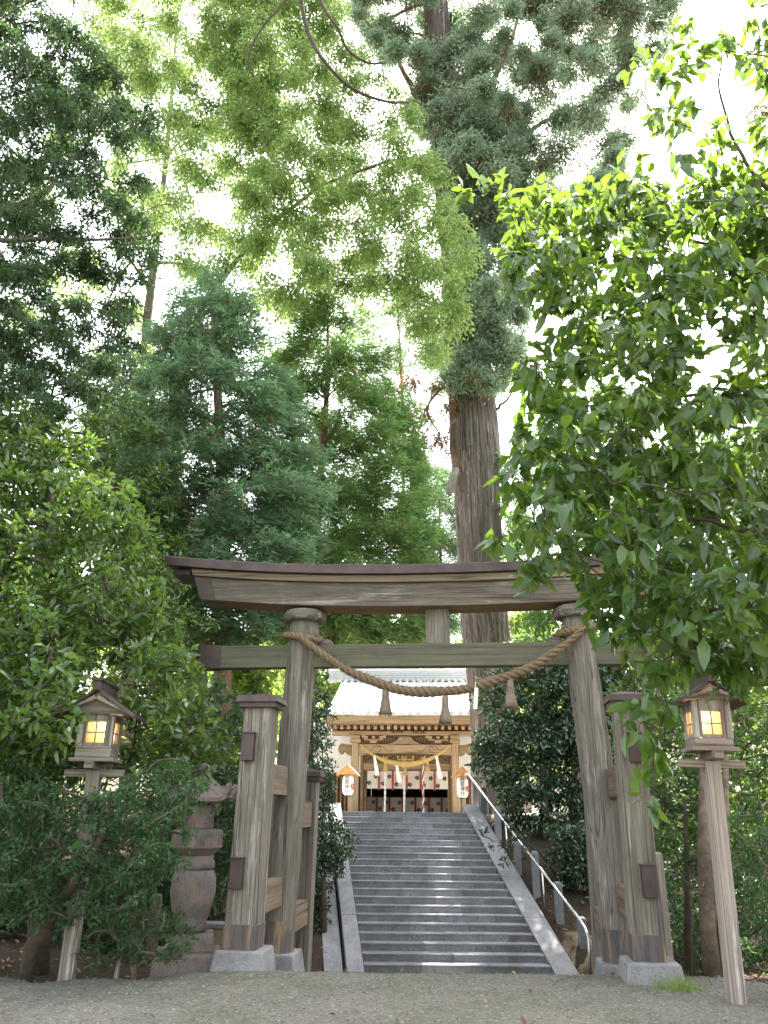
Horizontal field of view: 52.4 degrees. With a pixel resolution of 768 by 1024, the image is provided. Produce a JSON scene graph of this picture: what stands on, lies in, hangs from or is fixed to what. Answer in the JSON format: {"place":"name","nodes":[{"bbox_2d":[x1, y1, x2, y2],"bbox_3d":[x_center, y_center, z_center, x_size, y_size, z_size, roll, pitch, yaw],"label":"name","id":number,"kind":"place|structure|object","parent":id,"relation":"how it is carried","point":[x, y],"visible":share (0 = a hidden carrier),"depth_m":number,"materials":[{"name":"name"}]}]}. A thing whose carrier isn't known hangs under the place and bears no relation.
{"place":"outdoors","nodes":[
{"label":"outdoors","id":0,"kind":"place"},
{"bbox_2d":[0,714,767,1023],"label":"ground","id":1,"kind":"structure","parent":0,"point":[426,1013],"depth_m":7.09,"materials":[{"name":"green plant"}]},
{"bbox_2d":[0,584,91,777],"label":"glossy shrub","id":2,"kind":"object","parent":1,"relation":"on","point":[68,680],"visible":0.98,"depth_m":8.19,"materials":[{"name":"green plant"}]},
{"bbox_2d":[6,678,129,819],"bbox_3d":[-8.749,5.351,18.323,4.973,4.008,4.252,-11,-24,28],"label":"sunny bush","id":3,"kind":"object","parent":1,"relation":"on","point":[66,745],"visible":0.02,"depth_m":18.46,"materials":[{"name":"green plant"}]},
{"bbox_2d":[2,574,144,701],"bbox_3d":[-16.678,8.675,39.188,9.421,11.688,9.757,-6,-22,17],"label":"tree","id":4,"kind":"object","parent":1,"relation":"on","point":[110,675],"visible":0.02,"depth_m":38.25,"materials":[{"name":"green plant"}]},
{"bbox_2d":[0,0,168,436],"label":"dark evergreen","id":5,"kind":"object","parent":1,"relation":"on","point":[63,110],"visible":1,"depth_m":13.35,"materials":[{"name":"green plant"}]},
{"bbox_2d":[53,678,146,980],"bbox_3d":[-3.134,3.412,8.211,0.845,3.188,0.785,2,-21,-4],"label":"lamp post","id":6,"kind":"object","parent":1,"relation":"on","point":[97,748],"visible":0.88,"depth_m":8.38,"materials":[{"name":"brown wood"}]},
{"bbox_2d":[81,719,108,745],"bbox_3d":[-3.110,2.377,8.433,0.261,0.280,0.029,2,-21,-4],"label":"window","id":7,"kind":"structure","parent":6,"relation":"in","point":[95,732],"depth_m":8.43,"materials":[{"name":"yellow paper"}]},
{"bbox_2d":[113,721,120,747],"bbox_3d":[-2.962,2.442,8.597,0.029,0.280,0.261,2,-21,-4],"label":"window","id":8,"kind":"structure","parent":6,"relation":"in","point":[117,728],"depth_m":8.66,"materials":[{"name":"yellow paper"}]},
{"bbox_2d":[0,751,217,982],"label":"feathery bush","id":9,"kind":"object","parent":1,"relation":"on","point":[90,858],"visible":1,"depth_m":7.68,"materials":[{"name":"green plant"}]},
{"bbox_2d":[0,357,220,901],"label":"back tree","id":10,"kind":"object","parent":1,"relation":"on","point":[173,582],"visible":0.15,"depth_m":15.84,"materials":[{"name":"green plant"}]},
{"bbox_2d":[0,818,220,963],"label":"shrub","id":11,"kind":"object","parent":1,"relation":"on","point":[106,940],"visible":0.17,"depth_m":10.98,"materials":[{"name":"green plant"}]},
{"bbox_2d":[114,948,122,978],"bbox_3d":[-2.683,4.613,7.859,0.075,0.389,0.053,1,-21,0],"label":"stake","id":12,"kind":"object","parent":1,"relation":"on","point":[117,969],"visible":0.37,"depth_m":7.84,"materials":[{"name":"grey wood"}]},
{"bbox_2d":[0,764,237,940],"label":"shrub","id":13,"kind":"object","parent":1,"relation":"on","point":[217,810],"visible":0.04,"depth_m":12.68,"materials":[{"name":"green plant"}]},
{"bbox_2d":[0,396,238,974],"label":"glossy shrub","id":14,"kind":"object","parent":1,"relation":"on","point":[55,514],"visible":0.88,"depth_m":9.73,"materials":[{"name":"green plant"}]},
{"bbox_2d":[130,957,136,979],"bbox_3d":[-2.529,4.649,7.846,0.086,0.312,0.058,1,-21,0],"label":"stake","id":15,"kind":"object","parent":1,"relation":"on","point":[132,968],"visible":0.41,"depth_m":7.85,"materials":[{"name":"brown wood"}]},
{"bbox_2d":[73,904,200,979],"bbox_3d":[-2.513,4.417,7.915,1.233,0.840,0.919,8,-22,-19],"label":"bush","id":16,"kind":"object","parent":1,"relation":"on","point":[170,930],"visible":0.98,"depth_m":7.87,"materials":[{"name":"green plant"}]},
{"bbox_2d":[66,349,207,776],"bbox_3d":[-6.302,1.383,19.505,4.200,13.176,5.514,18,-27,-39],"label":"cedar tree","id":17,"kind":"object","parent":1,"relation":"on","point":[120,387],"visible":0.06,"depth_m":19.94,"materials":[{"name":"green plant"}]},
{"bbox_2d":[144,894,162,967],"bbox_3d":[-2.935,5.355,9.930,0.120,0.896,0.120,1,-21,0],"label":"trunk","id":18,"kind":"object","parent":1,"relation":"on","point":[153,942],"visible":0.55,"depth_m":9.91,"materials":[{"name":"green plant"}]},
{"bbox_2d":[99,627,273,772],"bbox_3d":[-10.220,9.679,40.759,9.292,11.131,8.972,0,-21,2],"label":"tree","id":19,"kind":"object","parent":1,"relation":"on","point":[151,648],"visible":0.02,"depth_m":39.26,"materials":[{"name":"green plant"}]},
{"bbox_2d":[129,672,251,940],"bbox_3d":[-2.681,4.466,11.447,2.077,4.238,2.000,7,-22,-17],"label":"shrub","id":20,"kind":"object","parent":1,"relation":"on","point":[227,810],"visible":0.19,"depth_m":11.48,"materials":[{"name":"green plant"}]},
{"bbox_2d":[149,763,236,977],"bbox_3d":[-2.183,4.095,9.024,0.879,2.285,0.897,5,-21,-11],"label":"stone lantern","id":21,"kind":"object","parent":1,"relation":"on","point":[192,891],"visible":0.58,"depth_m":8.80,"materials":[{"name":"grey stone"}]},
{"bbox_2d":[0,0,401,798],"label":"back tree","id":22,"kind":"object","parent":1,"relation":"on","point":[148,310],"visible":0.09,"depth_m":36.25,"materials":[{"name":"green plant"}]},
{"bbox_2d":[207,921,224,947],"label":"retaining wall","id":23,"kind":"structure","parent":1,"relation":"on","point":[216,927],"depth_m":10.11,"materials":[{"name":"stone"}]},
{"bbox_2d":[91,256,344,892],"bbox_3d":[-4.022,0.377,18.352,6.395,15.495,5.945,1,-21,0],"label":"cedar tree","id":24,"kind":"object","parent":1,"relation":"on","point":[268,529],"visible":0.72,"depth_m":17.64,"materials":[{"name":"green plant"}]},
{"bbox_2d":[170,670,285,774],"bbox_3d":[-3.857,5.653,20.331,3.503,4.305,5.194,1,-21,0],"label":"sunny bush","id":25,"kind":"object","parent":1,"relation":"on","point":[253,681],"visible":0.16,"depth_m":19.70,"materials":[{"name":"green plant"}]},
{"bbox_2d":[247,0,285,76],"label":"hanging vine","id":26,"kind":"object","parent":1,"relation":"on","point":[268,19],"visible":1,"depth_m":16.83,"materials":[{"name":"brown plant"}]},
{"bbox_2d":[252,640,285,757],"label":"tree","id":27,"kind":"object","parent":1,"relation":"on","point":[276,674],"visible":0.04,"depth_m":51.84,"materials":[{"name":"green plant"}]},
{"bbox_2d":[71,0,487,814],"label":"broadleaf tree","id":28,"kind":"object","parent":1,"relation":"on","point":[257,114],"visible":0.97,"depth_m":24.88,"materials":[{"name":"green plant"}]},
{"bbox_2d":[307,681,361,935],"bbox_3d":[-1.286,6.066,15.415,1.716,5.594,1.955,1,-21,0],"label":"stairside shrub","id":29,"kind":"object","parent":1,"relation":"on","point":[329,863],"visible":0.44,"depth_m":15.22,"materials":[{"name":"green plant"}]},
{"bbox_2d":[261,620,410,722],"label":"tree","id":30,"kind":"object","parent":1,"relation":"on","point":[321,678],"visible":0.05,"depth_m":42.10,"materials":[{"name":"green plant"}]},
{"bbox_2d":[336,764,359,810],"bbox_3d":[-1.198,9.449,25.901,0.740,2.041,0.760,-1,-21,4],"label":"lantern stand","id":31,"kind":"object","parent":1,"relation":"on","point":[346,769],"visible":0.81,"depth_m":25.93,"materials":[{"name":"orange wood"}]},
{"bbox_2d":[342,774,353,795],"bbox_3d":[-1.193,9.037,26.012,0.383,0.826,0.383,-1,-21,4],"label":"paper lantern","id":32,"kind":"object","parent":31,"relation":"hanging from","point":[348,785],"visible":1,"depth_m":25.86,"materials":[{"name":"white paper"}]},
{"bbox_2d":[319,0,386,64],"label":"hanging vine","id":33,"kind":"object","parent":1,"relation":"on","point":[341,35],"visible":1,"depth_m":16.93,"materials":[{"name":"brown plant"}]},
{"bbox_2d":[251,299,455,761],"bbox_3d":[-1.064,0.479,21.868,6.666,15.640,6.203,1,-21,0],"label":"cedar tree","id":34,"kind":"object","parent":1,"relation":"on","point":[411,528],"visible":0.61,"depth_m":21.59,"materials":[{"name":"green plant"}]},
{"bbox_2d":[422,0,655,473],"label":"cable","id":35,"kind":"object","parent":34,"relation":"attached to","point":[557,195],"visible":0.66,"depth_m":24.43,"materials":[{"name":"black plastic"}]},
{"bbox_2d":[299,0,410,103],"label":"hanging vine","id":36,"kind":"object","parent":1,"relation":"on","point":[325,62],"visible":1,"depth_m":16.63,"materials":[{"name":"brown plant"}]},
{"bbox_2d":[0,814,767,1023],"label":"fallen leaves","id":37,"kind":"object","parent":1,"relation":"on","point":[523,1020],"visible":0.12,"depth_m":9.44,"materials":[{"name":"brown plant"}]},
{"bbox_2d":[313,669,470,812],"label":"shrine hall","id":38,"kind":"structure","parent":1,"relation":"on","point":[411,728],"depth_m":29.59,"materials":[{"name":"brown wood"}]},
{"bbox_2d":[383,755,387,811],"bbox_3d":[0.035,10.068,28.593,0.200,2.254,0.200,-1,-21,4],"label":"bell rope","id":39,"kind":"object","parent":38,"relation":"hanging from","point":[385,756],"visible":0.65,"depth_m":28.56,"materials":[{"name":"white fabric"}]},
{"bbox_2d":[402,755,406,811],"bbox_3d":[0.736,10.057,28.547,0.200,2.254,0.200,-1,-21,4],"label":"bell rope","id":40,"kind":"object","parent":38,"relation":"hanging from","point":[404,757],"visible":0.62,"depth_m":28.52,"materials":[{"name":"beige fabric"}]},
{"bbox_2d":[360,744,449,782],"bbox_3d":[0.765,9.116,28.313,3.334,1.368,0.232,-1,-21,4],"label":"shrine rope","id":41,"kind":"object","parent":38,"relation":"hanging from","point":[404,764],"visible":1,"depth_m":28.24,"materials":[{"name":"fabric"}]},
{"bbox_2d":[366,770,448,790],"bbox_3d":[0.894,10.219,29.742,3.177,0.734,0.078,-1,-21,4],"label":"curtain","id":42,"kind":"object","parent":38,"relation":"hanging from","point":[413,779],"visible":0.91,"depth_m":29.74,"materials":[{"name":"beige fabric"}]},
{"bbox_2d":[366,796,450,811],"bbox_3d":[0.984,11.772,31.243,3.591,0.711,0.078,-1,-21,4],"label":"curtain","id":43,"kind":"object","parent":38,"relation":"hanging from","point":[412,804],"visible":0.83,"depth_m":31.27,"materials":[{"name":"beige fabric"}]},
{"bbox_2d":[420,755,424,811],"bbox_3d":[1.424,10.047,28.502,0.200,2.254,0.200,-1,-21,4],"label":"bell rope","id":44,"kind":"object","parent":38,"relation":"hanging from","point":[422,757],"visible":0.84,"depth_m":28.54,"materials":[{"name":"white fabric"}]},
{"bbox_2d":[336,272,447,668],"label":"cedar tree","id":45,"kind":"object","parent":1,"relation":"on","point":[401,355],"visible":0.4,"depth_m":46.73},
{"bbox_2d":[389,455,461,668],"bbox_3d":[2.523,5.132,38.629,5.486,18.388,6.004,1,-21,0],"label":"cedar tree","id":46,"kind":"object","parent":1,"relation":"on","point":[455,624],"visible":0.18,"depth_m":39.65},
{"bbox_2d":[406,635,465,668],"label":"tree","id":47,"kind":"object","parent":1,"relation":"on","point":[455,640],"visible":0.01,"depth_m":47.99,"materials":[{"name":"green plant"}]},
{"bbox_2d":[164,542,725,985],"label":"torii gate","id":48,"kind":"structure","parent":1,"relation":"on","point":[268,923],"depth_m":10.25,"materials":[{"name":"brown wood"}]},
{"bbox_2d":[282,623,598,725],"bbox_3d":[0.724,2.181,10.484,4.353,1.364,0.769,-2,-21,6],"label":"straw rope","id":49,"kind":"object","parent":48,"relation":"hanging from","point":[386,687],"visible":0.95,"depth_m":10.20,"materials":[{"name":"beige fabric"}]},
{"bbox_2d":[317,803,578,974],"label":"stone steps","id":50,"kind":"structure","parent":1,"relation":"on","point":[431,892],"depth_m":15.04,"materials":[{"name":"grey stone"}]},
{"bbox_2d":[451,766,470,803],"bbox_3d":[2.586,9.413,25.647,0.740,2.000,0.760,-1,-21,4],"label":"lantern stand","id":51,"kind":"object","parent":1,"relation":"on","point":[462,771],"visible":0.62,"depth_m":25.65,"materials":[{"name":"orange wood"}]},
{"bbox_2d":[457,776,468,798],"bbox_3d":[2.592,9.019,25.751,0.383,0.825,0.383,-1,-21,4],"label":"paper lantern","id":52,"kind":"object","parent":51,"relation":"hanging from","point":[462,788],"visible":0.98,"depth_m":25.59,"materials":[{"name":"white paper"}]},
{"bbox_2d":[472,776,478,806],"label":"stone post","id":53,"kind":"object","parent":1,"relation":"on","point":[475,795],"visible":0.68,"depth_m":20.74,"materials":[{"name":"grey stone"}]},
{"bbox_2d":[480,787,486,814],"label":"stone post","id":54,"kind":"object","parent":1,"relation":"on","point":[483,804],"visible":0.56,"depth_m":19.72,"materials":[{"name":"grey stone"}]},
{"bbox_2d":[494,806,501,842],"bbox_3d":[2.678,7.519,18.334,0.150,1.144,0.150,0,-21,2],"label":"stone post","id":55,"kind":"object","parent":1,"relation":"on","point":[497,826],"visible":0.59,"depth_m":18.33,"materials":[{"name":"grey stone"}]},
{"bbox_2d":[477,814,556,875],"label":"camellia shrub","id":56,"kind":"object","parent":1,"relation":"on","point":[510,845],"visible":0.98,"depth_m":16.23,"materials":[{"name":"green plant"}]},
{"bbox_2d":[513,842,521,875],"bbox_3d":[2.883,7.717,16.759,0.150,1.177,0.150,-1,-21,5],"label":"stone post","id":57,"kind":"object","parent":1,"relation":"on","point":[517,857],"visible":0.58,"depth_m":16.79,"materials":[{"name":"grey stone"}]},
{"bbox_2d":[345,0,697,814],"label":"giant cedar","id":58,"kind":"object","parent":1,"relation":"on","point":[479,112],"visible":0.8,"depth_m":30.96,"materials":[{"name":"green plant"}]},
{"bbox_2d":[464,773,591,974],"bbox_3d":[2.815,7.335,16.795,0.111,3.531,6.777,5,-21,-11],"label":"handrail","id":59,"kind":"object","parent":1,"relation":"on","point":[556,889],"visible":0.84,"depth_m":15.17,"materials":[{"name":"metal"}]},
{"bbox_2d":[531,851,540,899],"bbox_3d":[3.090,7.629,15.829,0.150,1.391,0.150,-1,-21,5],"label":"stone post","id":60,"kind":"object","parent":1,"relation":"on","point":[535,880],"visible":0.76,"depth_m":15.84,"materials":[{"name":"grey stone"}]},
{"bbox_2d":[463,638,640,839],"bbox_3d":[4.412,6.309,19.682,4.938,6.577,3.185,1,-21,0],"label":"camellia shrub","id":61,"kind":"object","parent":1,"relation":"on","point":[553,743],"visible":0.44,"depth_m":19.23,"materials":[{"name":"green plant"}]},
{"bbox_2d":[553,881,563,923],"bbox_3d":[3.337,7.759,14.816,0.150,1.354,0.150,-1,-21,4],"label":"stone post","id":62,"kind":"object","parent":1,"relation":"on","point":[559,910],"visible":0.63,"depth_m":14.85,"materials":[{"name":"grey stone"}]},
{"bbox_2d":[541,811,589,905],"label":"camellia shrub","id":63,"kind":"object","parent":1,"relation":"on","point":[572,870],"visible":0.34,"depth_m":16.14,"materials":[{"name":"green plant"}]},
{"bbox_2d":[577,916,587,949],"bbox_3d":[3.550,7.889,13.857,0.150,1.262,0.150,-1,-21,4],"label":"stone post","id":64,"kind":"object","parent":1,"relation":"on","point":[582,940],"visible":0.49,"depth_m":13.92,"materials":[{"name":"grey stone"}]},
{"bbox_2d":[508,680,662,791],"bbox_3d":[6.054,6.547,23.213,4.295,4.798,4.416,13,-24,-30],"label":"sunny bush","id":65,"kind":"object","parent":1,"relation":"on","point":[523,712],"depth_m":22.91,"materials":[{"name":"green plant"}]},
{"bbox_2d":[509,610,662,780],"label":"tree","id":66,"kind":"object","parent":1,"relation":"on","point":[514,625],"visible":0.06,"depth_m":41.85,"materials":[{"name":"green plant"}]},
{"bbox_2d":[450,0,767,829],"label":"hanging tree","id":67,"kind":"object","parent":1,"relation":"on","point":[714,478],"visible":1,"depth_m":5.48,"materials":[{"name":"green plant"}]},
{"bbox_2d":[499,379,766,792],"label":"back tree","id":68,"kind":"object","parent":1,"relation":"on","point":[538,620],"visible":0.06,"depth_m":23.04,"materials":[{"name":"green leaf"},{"name":"dark twig"}]},
{"bbox_2d":[656,852,673,959],"bbox_3d":[3.059,4.438,8.592,0.120,1.281,0.120,1,-21,0],"label":"timber post","id":69,"kind":"object","parent":1,"relation":"on","point":[664,906],"visible":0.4,"depth_m":8.57,"materials":[{"name":"grey wood"}]},
{"bbox_2d":[652,753,698,976],"bbox_3d":[3.614,4.075,9.055,1.155,2.514,0.906,18,-27,-38],"label":"back shrub","id":70,"kind":"object","parent":1,"relation":"on","point":[688,872],"visible":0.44,"depth_m":9.05,"materials":[{"name":"green plant"}]},
{"bbox_2d":[643,970,708,992],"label":"grass tuft","id":71,"kind":"object","parent":1,"relation":"on","point":[689,987],"visible":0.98,"depth_m":7.43,"materials":[{"name":"green plant"}]},
{"bbox_2d":[599,592,767,929],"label":"back shrub","id":72,"kind":"object","parent":1,"relation":"on","point":[758,703],"visible":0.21,"depth_m":9.97,"materials":[{"name":"green plant"}]},
{"bbox_2d":[603,667,767,968],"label":"shrub","id":73,"kind":"object","parent":1,"relation":"on","point":[746,923],"visible":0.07,"depth_m":13.09,"materials":[{"name":"green plant"}]},
{"bbox_2d":[630,666,760,797],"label":"tree","id":74,"kind":"object","parent":1,"relation":"on","point":[672,684],"visible":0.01,"depth_m":43.67,"materials":[{"name":"green plant"}]},
{"bbox_2d":[684,768,721,976],"bbox_3d":[3.547,3.865,8.620,0.714,2.314,0.286,14,-25,-31],"label":"tree trunk","id":75,"kind":"object","parent":1,"relation":"on","point":[710,960],"visible":0.68,"depth_m":8.43,"materials":[{"name":"brown plant"}]},
{"bbox_2d":[663,674,750,1004],"bbox_3d":[3.171,3.094,7.390,0.662,3.078,0.770,0,-21,6],"label":"lamp post","id":76,"kind":"object","parent":1,"relation":"on","point":[708,735],"visible":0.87,"depth_m":7.49,"materials":[{"name":"brown wood"}]},
{"bbox_2d":[685,710,692,739],"bbox_3d":[3.056,2.112,7.781,0.029,0.280,0.246,0,-21,6],"label":"window","id":77,"kind":"structure","parent":76,"relation":"in","point":[687,714],"depth_m":7.84,"materials":[{"name":"yellow paper"}]},
{"bbox_2d":[697,708,726,737],"bbox_3d":[3.196,2.057,7.619,0.246,0.280,0.029,0,-21,6],"label":"window","id":78,"kind":"structure","parent":76,"relation":"in","point":[711,721],"depth_m":7.62,"materials":[{"name":"yellow paper"}]},
{"bbox_2d":[657,829,767,975],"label":"back shrub","id":79,"kind":"object","parent":1,"relation":"on","point":[747,947],"visible":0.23,"depth_m":10.78,"materials":[{"name":"green plant"}]},
{"bbox_2d":[695,754,764,976],"bbox_3d":[3.802,3.848,8.560,0.687,2.314,0.405,7,-22,-15],"label":"tree trunk","id":80,"kind":"object","parent":1,"relation":"on","point":[726,782],"visible":0.25,"depth_m":8.85,"materials":[{"name":"brown plant"}]},
{"bbox_2d":[727,791,767,951],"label":"feathery bush","id":81,"kind":"object","parent":1,"relation":"on","point":[754,858],"visible":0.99,"depth_m":7.46,"materials":[{"name":"green plant"}]},
{"bbox_2d":[731,0,767,317],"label":"back tree","id":82,"kind":"object","parent":1,"relation":"on","point":[762,112],"visible":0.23,"depth_m":33.29,"materials":[{"name":"green plant"}]},
{"bbox_2d":[744,686,767,752],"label":"tree","id":83,"kind":"object","parent":1,"relation":"on","point":[757,722],"depth_m":46.30,"materials":[{"name":"green plant"}]},
{"bbox_2d":[0,970,767,1023],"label":"loose gravel","id":84,"kind":"structure","parent":0,"point":[657,998],"depth_m":7.06,"materials":[{"name":"grey gravel"}]},
{"bbox_2d":[0,0,767,763],"label":"sky","id":85,"kind":"structure","parent":0,"point":[714,16],"materials":[{"name":"white"}]}
]}

